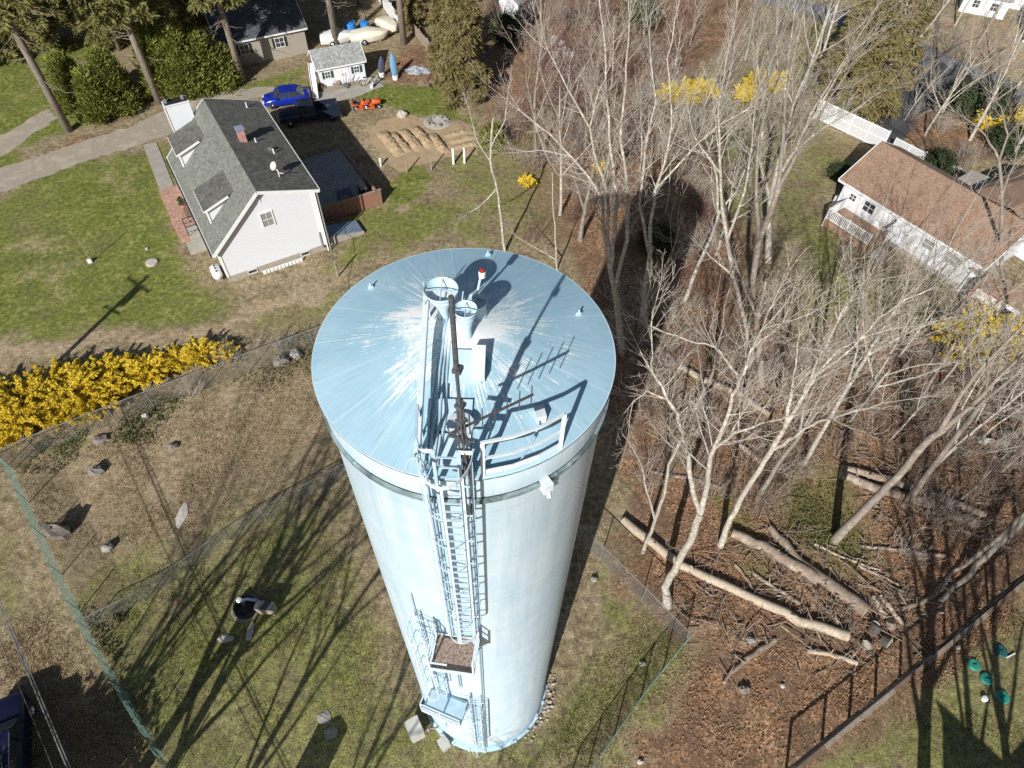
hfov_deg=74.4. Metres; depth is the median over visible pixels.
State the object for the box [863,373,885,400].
twiggy shrub
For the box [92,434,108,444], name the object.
rock
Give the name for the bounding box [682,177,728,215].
twiggy shrub
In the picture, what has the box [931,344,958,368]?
twiggy shrub
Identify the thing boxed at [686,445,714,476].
twiggy shrub
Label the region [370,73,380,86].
bicycle
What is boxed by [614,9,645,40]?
twiggy shrub
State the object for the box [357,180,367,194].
gas grill
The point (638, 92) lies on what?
twiggy shrub
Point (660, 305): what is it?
twiggy shrub
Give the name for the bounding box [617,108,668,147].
twiggy shrub
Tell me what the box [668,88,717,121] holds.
twiggy shrub
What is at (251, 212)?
cape house
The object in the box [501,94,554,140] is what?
twiggy shrub
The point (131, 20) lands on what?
conifer
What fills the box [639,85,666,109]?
twiggy shrub
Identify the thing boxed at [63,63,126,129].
arborvitae
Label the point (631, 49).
twiggy shrub
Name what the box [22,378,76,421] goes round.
forsythia bush
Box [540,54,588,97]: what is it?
twiggy shrub
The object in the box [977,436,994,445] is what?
rock
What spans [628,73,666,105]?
twiggy shrub
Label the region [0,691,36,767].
suv
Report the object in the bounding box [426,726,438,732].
pipe riser
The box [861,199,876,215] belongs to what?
window
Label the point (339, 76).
door
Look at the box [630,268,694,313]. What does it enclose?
twiggy shrub
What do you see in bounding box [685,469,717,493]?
twiggy shrub
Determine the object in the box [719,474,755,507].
twiggy shrub
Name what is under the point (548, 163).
twiggy shrub
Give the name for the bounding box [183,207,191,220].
garden bench
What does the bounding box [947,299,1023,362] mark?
forsythia bush
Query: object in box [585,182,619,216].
twiggy shrub
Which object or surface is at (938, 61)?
woodland tree
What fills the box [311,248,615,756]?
water tank
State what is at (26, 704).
overhead cable
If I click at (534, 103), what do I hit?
woodland tree
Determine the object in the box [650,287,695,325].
twiggy shrub
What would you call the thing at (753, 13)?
woodland tree
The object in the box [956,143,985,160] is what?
twiggy shrub
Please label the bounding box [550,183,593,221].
twiggy shrub
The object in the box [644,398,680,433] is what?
twiggy shrub
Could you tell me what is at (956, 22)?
woodland tree
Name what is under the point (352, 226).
door
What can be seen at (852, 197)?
window
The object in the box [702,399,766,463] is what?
fallen log
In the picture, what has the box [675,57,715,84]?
twiggy shrub
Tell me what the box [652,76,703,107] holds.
forsythia bush
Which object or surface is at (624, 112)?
twiggy shrub
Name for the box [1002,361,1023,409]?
twiggy shrub
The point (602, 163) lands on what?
forsythia bush
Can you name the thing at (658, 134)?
twiggy shrub
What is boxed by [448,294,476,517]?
antenna mast
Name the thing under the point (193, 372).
twiggy shrub
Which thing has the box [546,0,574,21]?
twiggy shrub
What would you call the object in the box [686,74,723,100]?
forsythia bush
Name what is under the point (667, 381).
twiggy shrub
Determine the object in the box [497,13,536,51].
twiggy shrub
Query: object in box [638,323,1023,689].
fallen twigs
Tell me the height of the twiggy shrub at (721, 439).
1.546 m
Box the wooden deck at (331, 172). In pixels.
[297,142,382,222]
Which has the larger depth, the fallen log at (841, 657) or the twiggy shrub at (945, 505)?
the twiggy shrub at (945, 505)
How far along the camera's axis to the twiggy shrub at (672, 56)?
70.33 m
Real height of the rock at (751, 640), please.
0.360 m
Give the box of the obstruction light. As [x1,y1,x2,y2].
[476,268,485,292]
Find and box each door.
[324,221,362,236]
[335,67,343,83]
[342,66,350,82]
[871,207,889,228]
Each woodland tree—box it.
[488,0,568,160]
[502,0,623,215]
[535,0,548,70]
[558,0,662,149]
[573,0,601,59]
[577,48,673,194]
[595,0,653,94]
[620,59,677,168]
[637,0,667,49]
[648,100,717,215]
[654,181,713,290]
[666,2,711,80]
[682,57,750,180]
[685,0,716,44]
[687,93,791,255]
[688,239,820,421]
[694,28,744,119]
[714,266,792,437]
[723,0,769,79]
[735,0,816,150]
[744,0,775,59]
[759,0,802,109]
[770,283,845,415]
[771,0,805,66]
[791,308,860,390]
[796,0,882,95]
[819,0,862,59]
[820,171,925,349]
[847,157,1023,421]
[849,157,1022,369]
[869,254,978,384]
[879,142,1023,350]
[889,346,974,440]
[905,50,960,119]
[909,224,1023,410]
[914,0,995,99]
[919,1,1023,135]
[923,307,1023,473]
[939,256,1023,385]
[954,0,969,24]
[959,382,1023,500]
[968,5,1023,140]
[981,335,1023,438]
[990,0,1023,57]
[997,445,1023,472]
[1010,136,1023,160]
[1012,59,1023,95]
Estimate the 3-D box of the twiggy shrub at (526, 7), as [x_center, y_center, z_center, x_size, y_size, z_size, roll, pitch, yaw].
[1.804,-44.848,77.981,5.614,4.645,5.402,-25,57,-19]
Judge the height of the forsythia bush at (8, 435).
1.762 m
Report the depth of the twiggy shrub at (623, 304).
49.19 m
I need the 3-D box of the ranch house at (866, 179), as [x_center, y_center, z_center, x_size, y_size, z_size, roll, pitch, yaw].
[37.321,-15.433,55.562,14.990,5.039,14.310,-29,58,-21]
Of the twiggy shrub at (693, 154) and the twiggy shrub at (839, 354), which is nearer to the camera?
the twiggy shrub at (839, 354)
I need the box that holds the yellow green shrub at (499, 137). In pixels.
[473,114,509,155]
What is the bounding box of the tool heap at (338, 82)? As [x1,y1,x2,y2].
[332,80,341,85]
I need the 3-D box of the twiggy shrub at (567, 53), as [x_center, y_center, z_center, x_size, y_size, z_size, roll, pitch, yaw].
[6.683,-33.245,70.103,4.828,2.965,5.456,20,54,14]
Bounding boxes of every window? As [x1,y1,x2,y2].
[236,43,252,55]
[248,268,257,274]
[258,210,275,228]
[271,36,287,48]
[301,250,309,256]
[322,71,333,78]
[351,65,362,73]
[848,192,857,202]
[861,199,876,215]
[890,217,906,225]
[920,237,935,252]
[941,250,961,267]
[971,0,981,8]
[989,2,998,11]
[999,306,1012,314]
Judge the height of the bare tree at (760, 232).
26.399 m
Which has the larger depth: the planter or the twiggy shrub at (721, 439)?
the planter
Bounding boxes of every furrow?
[444,129,468,137]
[449,135,474,144]
[451,141,477,149]
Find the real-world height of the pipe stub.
0.210 m
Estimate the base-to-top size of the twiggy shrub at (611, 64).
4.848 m
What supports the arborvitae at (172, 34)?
on the ground at (62, 300)
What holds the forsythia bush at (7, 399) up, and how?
on the ground at (62, 300)
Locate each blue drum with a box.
[344,20,355,29]
[360,19,368,27]
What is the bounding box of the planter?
[178,200,184,207]
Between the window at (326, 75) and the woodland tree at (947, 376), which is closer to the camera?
the woodland tree at (947, 376)
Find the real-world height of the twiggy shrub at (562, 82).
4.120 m
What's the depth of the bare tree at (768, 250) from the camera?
43.08 m
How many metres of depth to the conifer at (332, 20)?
72.20 m
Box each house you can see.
[161,94,331,281]
[202,0,307,65]
[835,140,1023,297]
[1009,0,1023,10]
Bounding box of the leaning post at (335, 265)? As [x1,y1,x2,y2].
[328,234,348,289]
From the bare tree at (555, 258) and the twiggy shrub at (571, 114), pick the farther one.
the twiggy shrub at (571, 114)
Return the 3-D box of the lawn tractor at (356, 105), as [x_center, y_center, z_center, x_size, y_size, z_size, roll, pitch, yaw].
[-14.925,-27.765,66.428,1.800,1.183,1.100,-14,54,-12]
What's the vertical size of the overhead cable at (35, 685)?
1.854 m
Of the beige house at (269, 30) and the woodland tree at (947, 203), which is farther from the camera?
the beige house at (269, 30)
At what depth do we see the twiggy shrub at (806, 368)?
46.31 m
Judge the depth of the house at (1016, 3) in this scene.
83.18 m
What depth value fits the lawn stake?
52.19 m
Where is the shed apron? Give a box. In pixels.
[314,76,383,101]
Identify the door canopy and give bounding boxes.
[887,220,912,237]
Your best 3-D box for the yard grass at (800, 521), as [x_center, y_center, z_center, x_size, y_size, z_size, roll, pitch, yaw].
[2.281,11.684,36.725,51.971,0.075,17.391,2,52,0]
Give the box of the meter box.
[437,735,450,751]
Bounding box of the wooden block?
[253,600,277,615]
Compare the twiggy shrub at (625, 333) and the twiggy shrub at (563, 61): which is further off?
the twiggy shrub at (563, 61)
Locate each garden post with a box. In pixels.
[451,148,454,164]
[463,147,464,163]
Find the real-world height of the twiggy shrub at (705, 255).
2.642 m
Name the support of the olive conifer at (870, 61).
on the ground at (62, 300)
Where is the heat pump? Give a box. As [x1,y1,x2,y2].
[831,194,839,205]
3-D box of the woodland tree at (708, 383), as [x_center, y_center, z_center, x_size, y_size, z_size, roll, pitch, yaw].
[11.562,-1.598,37.689,7.728,15.254,5.516,-34,60,-24]
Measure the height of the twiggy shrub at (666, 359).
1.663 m
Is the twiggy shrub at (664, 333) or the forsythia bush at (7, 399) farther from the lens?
the twiggy shrub at (664, 333)
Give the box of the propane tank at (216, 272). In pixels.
[209,264,222,281]
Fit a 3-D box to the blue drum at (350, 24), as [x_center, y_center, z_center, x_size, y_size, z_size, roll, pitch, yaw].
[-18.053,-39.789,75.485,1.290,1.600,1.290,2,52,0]
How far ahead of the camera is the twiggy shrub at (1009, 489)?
40.70 m
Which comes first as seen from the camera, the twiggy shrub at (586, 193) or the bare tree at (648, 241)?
the bare tree at (648, 241)
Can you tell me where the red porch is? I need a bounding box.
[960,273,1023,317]
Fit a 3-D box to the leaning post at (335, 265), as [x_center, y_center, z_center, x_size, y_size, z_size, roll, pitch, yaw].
[-13.536,-9.399,51.665,0.487,1.936,4.862,-19,55,-15]
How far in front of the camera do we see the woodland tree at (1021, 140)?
61.93 m
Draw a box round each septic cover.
[967,658,980,670]
[980,672,992,684]
[993,644,1007,657]
[995,690,1009,703]
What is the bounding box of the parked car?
[262,84,310,108]
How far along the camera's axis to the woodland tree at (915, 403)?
38.55 m
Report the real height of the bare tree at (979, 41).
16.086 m
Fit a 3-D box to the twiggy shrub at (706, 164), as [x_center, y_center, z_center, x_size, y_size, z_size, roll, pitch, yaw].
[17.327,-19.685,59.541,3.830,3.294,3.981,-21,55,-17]
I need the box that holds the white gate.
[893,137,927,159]
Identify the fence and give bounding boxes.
[0,326,320,472]
[0,457,169,767]
[77,463,345,628]
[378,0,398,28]
[411,23,434,50]
[577,522,691,641]
[591,633,691,767]
[787,573,1023,767]
[815,100,890,145]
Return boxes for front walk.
[143,142,173,189]
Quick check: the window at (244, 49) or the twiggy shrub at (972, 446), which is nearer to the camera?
the twiggy shrub at (972, 446)
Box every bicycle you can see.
[359,77,375,85]
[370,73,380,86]
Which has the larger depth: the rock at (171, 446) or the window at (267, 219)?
the window at (267, 219)
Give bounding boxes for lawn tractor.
[351,97,369,110]
[363,97,380,109]
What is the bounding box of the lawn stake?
[77,238,92,263]
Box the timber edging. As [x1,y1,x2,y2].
[796,581,1023,767]
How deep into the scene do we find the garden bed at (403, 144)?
62.81 m
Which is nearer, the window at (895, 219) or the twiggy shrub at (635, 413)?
the twiggy shrub at (635, 413)
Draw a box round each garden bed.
[376,130,406,156]
[390,131,412,152]
[397,128,423,151]
[408,125,435,149]
[427,132,450,154]
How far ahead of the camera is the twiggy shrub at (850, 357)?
47.17 m
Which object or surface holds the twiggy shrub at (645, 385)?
on the ground at (62, 300)
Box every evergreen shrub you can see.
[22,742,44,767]
[482,5,532,48]
[613,0,665,35]
[629,217,687,262]
[821,159,851,182]
[919,142,962,174]
[931,72,989,120]
[963,72,1023,124]
[983,114,1023,163]
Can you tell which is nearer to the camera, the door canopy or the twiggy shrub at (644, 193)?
the door canopy
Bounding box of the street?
[761,0,1023,102]
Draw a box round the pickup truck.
[277,97,341,127]
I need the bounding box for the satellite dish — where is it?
[270,162,283,176]
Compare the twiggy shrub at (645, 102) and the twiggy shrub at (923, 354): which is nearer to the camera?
the twiggy shrub at (923, 354)
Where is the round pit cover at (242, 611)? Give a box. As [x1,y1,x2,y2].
[231,594,259,621]
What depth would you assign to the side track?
63.33 m
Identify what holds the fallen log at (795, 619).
on the ground at (62, 300)
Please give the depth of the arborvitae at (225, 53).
67.43 m
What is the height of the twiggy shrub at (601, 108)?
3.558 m
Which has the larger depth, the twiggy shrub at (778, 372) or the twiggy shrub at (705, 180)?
the twiggy shrub at (705, 180)
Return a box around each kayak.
[378,56,384,76]
[390,52,397,79]
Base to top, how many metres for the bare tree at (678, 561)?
25.178 m
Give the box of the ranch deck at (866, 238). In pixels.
[821,198,893,263]
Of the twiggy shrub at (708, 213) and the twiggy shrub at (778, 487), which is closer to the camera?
the twiggy shrub at (778, 487)
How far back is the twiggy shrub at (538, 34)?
74.35 m
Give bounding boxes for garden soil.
[365,116,479,171]
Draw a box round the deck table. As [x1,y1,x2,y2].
[335,187,351,200]
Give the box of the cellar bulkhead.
[323,220,364,244]
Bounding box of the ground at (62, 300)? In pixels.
[0,0,1023,767]
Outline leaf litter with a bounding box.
[384,55,1023,766]
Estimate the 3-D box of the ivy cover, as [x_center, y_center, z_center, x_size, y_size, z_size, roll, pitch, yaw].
[-4.406,5.150,41.463,50.961,0.456,23.680,2,52,0]
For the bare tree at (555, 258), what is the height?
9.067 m
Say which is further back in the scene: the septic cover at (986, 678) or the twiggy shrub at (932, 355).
the twiggy shrub at (932, 355)
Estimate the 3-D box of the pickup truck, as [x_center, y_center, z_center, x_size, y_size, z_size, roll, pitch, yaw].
[-19.523,-26.230,64.688,5.920,1.863,2.360,-14,54,-12]
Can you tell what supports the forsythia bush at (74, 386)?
on the ground at (62, 300)
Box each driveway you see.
[0,87,274,191]
[872,62,971,144]
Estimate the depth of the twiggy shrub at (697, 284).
50.47 m
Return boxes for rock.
[42,521,70,539]
[88,464,104,476]
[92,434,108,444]
[100,541,113,552]
[141,413,149,418]
[167,442,178,449]
[175,501,188,528]
[217,634,233,642]
[245,622,253,641]
[273,355,289,366]
[290,349,302,359]
[317,710,330,724]
[323,727,337,739]
[396,110,406,117]
[591,576,597,581]
[639,661,645,666]
[738,685,750,693]
[746,636,756,644]
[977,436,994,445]
[995,438,1007,446]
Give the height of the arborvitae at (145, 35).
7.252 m
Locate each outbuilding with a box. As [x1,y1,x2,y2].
[496,0,535,21]
[958,0,1014,19]
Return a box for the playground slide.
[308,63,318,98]
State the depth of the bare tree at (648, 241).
37.02 m
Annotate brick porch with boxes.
[158,185,208,254]
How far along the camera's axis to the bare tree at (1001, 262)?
46.09 m
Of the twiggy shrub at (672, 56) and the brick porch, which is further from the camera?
the twiggy shrub at (672, 56)
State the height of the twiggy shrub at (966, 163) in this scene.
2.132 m
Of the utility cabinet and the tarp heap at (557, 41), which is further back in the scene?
the tarp heap at (557, 41)
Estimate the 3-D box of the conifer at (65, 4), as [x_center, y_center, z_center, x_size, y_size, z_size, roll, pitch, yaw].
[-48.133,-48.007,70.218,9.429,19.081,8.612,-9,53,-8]
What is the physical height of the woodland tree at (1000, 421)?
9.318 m
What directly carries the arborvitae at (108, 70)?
on the ground at (62, 300)
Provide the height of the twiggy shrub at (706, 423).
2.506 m
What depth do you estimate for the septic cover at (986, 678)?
34.48 m
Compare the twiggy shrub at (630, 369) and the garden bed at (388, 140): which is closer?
the twiggy shrub at (630, 369)
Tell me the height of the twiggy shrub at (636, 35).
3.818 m
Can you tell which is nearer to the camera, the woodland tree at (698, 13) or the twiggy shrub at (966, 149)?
the twiggy shrub at (966, 149)
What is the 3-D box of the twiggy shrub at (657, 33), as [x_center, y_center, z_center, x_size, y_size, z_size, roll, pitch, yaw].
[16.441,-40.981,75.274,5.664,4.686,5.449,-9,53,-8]
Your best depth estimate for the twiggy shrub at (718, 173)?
59.08 m
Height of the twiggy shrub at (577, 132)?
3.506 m
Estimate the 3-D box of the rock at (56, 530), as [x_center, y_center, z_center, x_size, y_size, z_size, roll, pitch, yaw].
[-25.766,8.230,38.073,1.369,1.329,0.998,2,52,0]
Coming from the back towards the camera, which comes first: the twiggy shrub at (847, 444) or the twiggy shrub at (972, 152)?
the twiggy shrub at (972, 152)
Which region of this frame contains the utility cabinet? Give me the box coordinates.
[404,715,424,743]
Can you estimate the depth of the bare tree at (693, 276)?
41.24 m
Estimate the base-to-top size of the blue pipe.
0.388 m
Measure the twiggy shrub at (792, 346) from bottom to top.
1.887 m
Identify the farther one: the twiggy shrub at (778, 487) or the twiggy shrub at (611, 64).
the twiggy shrub at (611, 64)
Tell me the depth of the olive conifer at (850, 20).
64.99 m
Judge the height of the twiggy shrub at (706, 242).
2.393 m
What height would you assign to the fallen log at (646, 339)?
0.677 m
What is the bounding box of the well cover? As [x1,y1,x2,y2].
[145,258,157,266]
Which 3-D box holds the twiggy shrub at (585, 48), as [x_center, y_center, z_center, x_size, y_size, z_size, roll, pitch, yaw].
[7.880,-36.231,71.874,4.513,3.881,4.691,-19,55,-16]
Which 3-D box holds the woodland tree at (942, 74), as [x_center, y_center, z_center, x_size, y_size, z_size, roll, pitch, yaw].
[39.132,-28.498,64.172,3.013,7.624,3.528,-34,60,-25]
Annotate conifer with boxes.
[0,0,73,52]
[0,0,75,132]
[0,4,23,64]
[53,0,73,20]
[66,0,134,50]
[66,0,171,104]
[129,1,171,25]
[146,0,201,30]
[168,2,223,28]
[183,0,247,83]
[323,0,350,44]
[357,0,362,5]
[381,0,406,45]
[394,0,429,32]
[424,0,445,75]
[430,0,493,110]
[813,0,891,101]
[831,0,941,130]
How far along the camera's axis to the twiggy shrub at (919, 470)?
41.33 m
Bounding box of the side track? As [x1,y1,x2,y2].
[0,108,56,156]
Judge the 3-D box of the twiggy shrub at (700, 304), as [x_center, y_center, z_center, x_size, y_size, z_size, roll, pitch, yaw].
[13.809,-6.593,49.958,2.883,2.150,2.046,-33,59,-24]
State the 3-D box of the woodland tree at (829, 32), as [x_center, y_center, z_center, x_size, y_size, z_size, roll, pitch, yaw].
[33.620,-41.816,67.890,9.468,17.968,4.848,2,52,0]
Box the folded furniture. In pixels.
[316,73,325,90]
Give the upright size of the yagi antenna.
0.538 m
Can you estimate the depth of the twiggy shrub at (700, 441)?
42.30 m
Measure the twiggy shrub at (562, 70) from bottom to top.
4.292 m
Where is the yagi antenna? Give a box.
[450,385,533,434]
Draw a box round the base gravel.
[524,668,555,741]
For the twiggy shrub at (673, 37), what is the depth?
72.54 m
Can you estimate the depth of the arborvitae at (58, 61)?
61.86 m
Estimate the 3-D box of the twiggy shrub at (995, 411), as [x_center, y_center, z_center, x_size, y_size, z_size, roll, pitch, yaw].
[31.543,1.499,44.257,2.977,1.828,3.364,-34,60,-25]
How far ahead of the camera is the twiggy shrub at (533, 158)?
60.56 m
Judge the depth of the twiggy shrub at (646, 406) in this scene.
44.32 m
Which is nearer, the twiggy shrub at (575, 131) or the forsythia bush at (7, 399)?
the forsythia bush at (7, 399)
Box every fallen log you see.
[621,516,849,641]
[638,333,678,362]
[651,470,719,488]
[660,355,770,416]
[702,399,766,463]
[722,636,776,683]
[730,528,820,583]
[734,563,757,594]
[751,571,800,605]
[767,525,870,616]
[806,649,858,665]
[814,543,880,570]
[838,469,980,527]
[840,465,986,517]
[858,564,898,586]
[859,542,945,557]
[871,596,888,618]
[878,594,907,626]
[898,581,953,610]
[939,517,1023,602]
[943,510,1023,581]
[960,527,1008,549]
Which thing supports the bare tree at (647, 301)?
on the ground at (62, 300)
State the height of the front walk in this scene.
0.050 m
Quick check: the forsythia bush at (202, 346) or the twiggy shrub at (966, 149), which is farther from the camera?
the twiggy shrub at (966, 149)
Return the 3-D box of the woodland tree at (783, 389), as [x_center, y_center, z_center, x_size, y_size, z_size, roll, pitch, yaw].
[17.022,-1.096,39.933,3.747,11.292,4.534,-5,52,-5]
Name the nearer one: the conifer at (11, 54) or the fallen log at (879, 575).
the fallen log at (879, 575)
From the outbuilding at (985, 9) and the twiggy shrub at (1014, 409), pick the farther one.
the outbuilding at (985, 9)
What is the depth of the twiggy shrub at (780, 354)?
46.94 m
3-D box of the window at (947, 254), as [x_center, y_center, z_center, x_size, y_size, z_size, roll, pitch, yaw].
[33.665,-9.575,51.626,0.064,1.040,1.240,-29,58,-21]
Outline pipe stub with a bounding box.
[980,695,988,701]
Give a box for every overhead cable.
[0,600,70,767]
[0,607,67,767]
[0,640,52,767]
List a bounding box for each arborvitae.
[38,44,97,119]
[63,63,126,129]
[83,40,146,118]
[128,18,197,99]
[152,15,216,100]
[182,24,239,96]
[209,41,245,89]
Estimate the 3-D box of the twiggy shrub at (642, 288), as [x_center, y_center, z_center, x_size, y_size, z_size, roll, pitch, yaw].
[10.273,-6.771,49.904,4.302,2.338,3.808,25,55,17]
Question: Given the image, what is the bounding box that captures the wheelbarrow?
[339,72,354,88]
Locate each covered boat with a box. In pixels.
[320,28,350,45]
[349,26,387,45]
[374,15,398,33]
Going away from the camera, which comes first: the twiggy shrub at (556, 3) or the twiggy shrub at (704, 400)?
the twiggy shrub at (704, 400)
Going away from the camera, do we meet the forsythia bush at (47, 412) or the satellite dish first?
the forsythia bush at (47, 412)
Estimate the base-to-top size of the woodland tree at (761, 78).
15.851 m
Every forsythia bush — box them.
[0,369,59,428]
[0,376,14,396]
[0,386,33,441]
[0,395,45,450]
[19,357,73,401]
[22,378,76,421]
[32,358,103,416]
[40,395,81,431]
[63,379,121,423]
[65,358,128,404]
[85,352,134,387]
[96,352,152,396]
[122,346,177,389]
[157,343,197,373]
[178,335,227,371]
[214,340,239,364]
[518,172,537,188]
[592,160,605,172]
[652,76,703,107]
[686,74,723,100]
[731,80,760,102]
[743,66,787,94]
[930,312,1010,372]
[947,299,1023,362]
[970,110,1012,133]
[999,105,1023,127]
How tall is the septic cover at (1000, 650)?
0.160 m
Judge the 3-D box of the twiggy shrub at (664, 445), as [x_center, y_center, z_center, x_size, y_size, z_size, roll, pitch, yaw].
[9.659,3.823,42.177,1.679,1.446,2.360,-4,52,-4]
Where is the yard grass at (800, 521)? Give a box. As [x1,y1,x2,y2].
[80,475,1023,767]
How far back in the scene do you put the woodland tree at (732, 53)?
64.60 m
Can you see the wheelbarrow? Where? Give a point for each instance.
(346, 85)
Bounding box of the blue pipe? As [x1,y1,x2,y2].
[236,596,256,602]
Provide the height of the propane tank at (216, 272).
1.010 m
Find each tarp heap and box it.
[401,65,429,74]
[546,35,564,46]
[554,46,574,60]
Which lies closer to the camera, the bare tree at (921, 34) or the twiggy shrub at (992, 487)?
the twiggy shrub at (992, 487)
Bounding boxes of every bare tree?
[450,62,521,251]
[471,0,665,354]
[497,172,557,270]
[536,67,616,241]
[584,242,895,609]
[605,404,680,553]
[619,0,795,331]
[642,245,687,342]
[650,0,821,373]
[682,0,775,304]
[717,213,1023,548]
[722,0,897,386]
[724,239,824,421]
[745,0,926,263]
[754,298,927,501]
[801,224,1008,465]
[829,297,1023,544]
[865,0,956,118]
[901,288,1023,507]
[920,0,1023,114]
[924,47,1023,280]
[938,0,1023,117]
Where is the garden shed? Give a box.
[307,41,367,91]
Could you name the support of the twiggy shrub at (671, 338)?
on the ground at (62, 300)
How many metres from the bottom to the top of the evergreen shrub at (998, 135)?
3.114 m
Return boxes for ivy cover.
[20,323,879,660]
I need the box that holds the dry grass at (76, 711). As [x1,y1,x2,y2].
[0,333,900,767]
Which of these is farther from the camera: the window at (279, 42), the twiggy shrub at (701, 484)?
the window at (279, 42)
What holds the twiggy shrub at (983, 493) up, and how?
on the ground at (62, 300)
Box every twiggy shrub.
[168,372,202,401]
[184,364,202,383]
[190,361,205,376]
[202,338,241,369]
[245,337,263,348]
[264,328,290,355]
[279,332,295,351]
[483,0,500,16]
[488,0,532,22]
[490,104,525,137]
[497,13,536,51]
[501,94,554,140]
[502,133,540,162]
[502,204,548,244]
[511,24,535,44]
[511,71,568,125]
[511,75,561,120]
[517,138,553,173]
[518,0,537,19]
[520,74,558,105]
[522,29,562,54]
[523,29,553,60]
[523,32,571,74]
[525,21,568,51]
[533,37,579,76]
[533,135,579,164]
[534,40,581,80]
[536,30,590,74]
[536,59,578,100]
[538,0,575,27]
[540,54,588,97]
[544,96,576,131]
[545,75,581,108]
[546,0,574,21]
[547,0,581,28]
[550,12,598,62]
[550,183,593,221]
[552,0,598,18]
[552,99,590,127]
[553,44,599,78]
[554,120,596,152]
[561,120,597,148]
[562,79,611,117]
[563,170,585,197]
[564,1,595,29]
[564,34,601,62]
[564,121,592,139]
[567,50,617,87]
[568,179,609,207]
[572,0,614,28]
[573,63,608,90]
[576,37,631,89]
[577,34,606,63]
[580,13,633,49]
[580,53,616,79]
[580,86,609,111]
[582,1,639,33]
[583,84,621,123]
[585,60,629,86]
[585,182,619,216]
[597,7,619,29]
[598,97,634,114]
[600,219,633,243]
[601,20,639,53]
[601,36,653,80]
[602,96,650,128]
[602,308,646,351]
[605,273,637,303]
[605,309,653,335]
[607,274,641,321]
[608,383,664,435]
[611,105,646,136]
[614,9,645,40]
[616,348,653,383]
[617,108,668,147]
[617,354,682,405]
[618,121,650,157]
[619,20,666,59]
[620,37,644,54]
[620,66,668,97]
[621,267,678,309]
[622,21,661,49]
[622,80,652,100]
[625,329,652,357]
[625,352,689,394]
[627,437,694,498]
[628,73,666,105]
[630,90,654,115]
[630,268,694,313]
[631,338,680,371]
[632,179,665,206]
[632,275,684,319]
[634,34,665,63]
[634,332,692,377]
[635,33,666,54]
[635,279,693,320]
[636,400,657,415]
[637,36,677,64]
[639,24,698,78]
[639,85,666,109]
[639,446,672,471]
[642,111,664,128]
[643,1,681,40]
[644,36,686,76]
[644,316,681,345]
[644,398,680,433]
[646,323,691,352]
[647,346,686,375]
[648,88,677,120]
[649,114,678,149]
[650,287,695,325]
[651,370,681,404]
[653,9,707,56]
[654,68,680,89]
[654,399,720,440]
[655,429,679,456]
[658,305,708,338]
[659,380,689,411]
[660,61,690,85]
[660,367,688,386]
[663,94,689,119]
[666,119,705,159]
[666,228,717,261]
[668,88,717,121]
[668,91,706,135]
[668,117,728,175]
[670,0,703,25]
[670,407,727,450]
[672,146,706,183]
[673,440,732,476]
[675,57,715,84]
[676,252,730,297]
[676,419,728,463]
[678,166,715,196]
[681,98,717,135]
[681,315,710,350]
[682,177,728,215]
[682,286,713,311]
[683,388,733,432]
[684,213,735,250]
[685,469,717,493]
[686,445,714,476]
[687,146,725,182]
[687,222,725,252]
[688,353,726,392]
[690,85,728,118]
[690,393,718,417]
[691,146,727,176]
[691,176,725,214]
[691,235,726,269]
[691,397,722,437]
[692,192,742,229]
[692,450,751,511]
[697,151,735,186]
[699,425,734,449]
[704,129,744,158]
[705,391,771,438]
[711,329,762,385]
[713,377,728,393]
[713,421,793,482]
[716,324,741,349]
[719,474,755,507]
[724,460,798,529]
[727,276,772,312]
[727,409,787,466]
[729,473,787,521]
[743,452,805,519]
[751,414,786,452]
[751,432,817,484]
[754,346,803,393]
[754,348,804,376]
[763,338,801,367]
[763,424,830,492]
[769,440,813,477]
[776,336,806,356]
[776,379,820,430]
[787,357,822,382]
[796,458,817,479]
[797,359,834,397]
[816,328,858,373]
[822,413,870,463]
[843,379,880,411]
[844,352,859,370]
[853,396,927,453]
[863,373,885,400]
[880,433,966,490]
[889,375,930,413]
[892,524,937,568]
[893,332,940,373]
[897,469,957,521]
[901,98,933,120]
[901,369,923,388]
[901,372,946,416]
[903,543,935,568]
[905,112,925,133]
[910,409,950,433]
[914,413,1002,473]
[917,483,984,534]
[918,474,981,539]
[924,497,964,531]
[926,340,943,364]
[928,104,961,128]
[930,394,985,449]
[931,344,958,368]
[932,379,967,398]
[936,118,955,133]
[949,496,1023,556]
[951,147,986,175]
[953,362,988,383]
[955,137,977,158]
[955,426,997,460]
[955,455,1023,506]
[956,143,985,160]
[962,143,986,161]
[965,358,995,386]
[965,474,1006,516]
[968,107,999,133]
[968,383,1016,425]
[974,139,1001,157]
[982,516,1023,566]
[983,426,1023,474]
[986,472,1023,510]
[993,417,1023,453]
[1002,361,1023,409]
[1003,388,1023,422]
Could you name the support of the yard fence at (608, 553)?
on the ground at (62, 300)
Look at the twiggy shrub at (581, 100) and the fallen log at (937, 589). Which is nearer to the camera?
the fallen log at (937, 589)
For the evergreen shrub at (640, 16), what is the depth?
75.93 m
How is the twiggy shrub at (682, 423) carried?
on the ground at (62, 300)
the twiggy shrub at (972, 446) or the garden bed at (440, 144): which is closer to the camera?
the twiggy shrub at (972, 446)

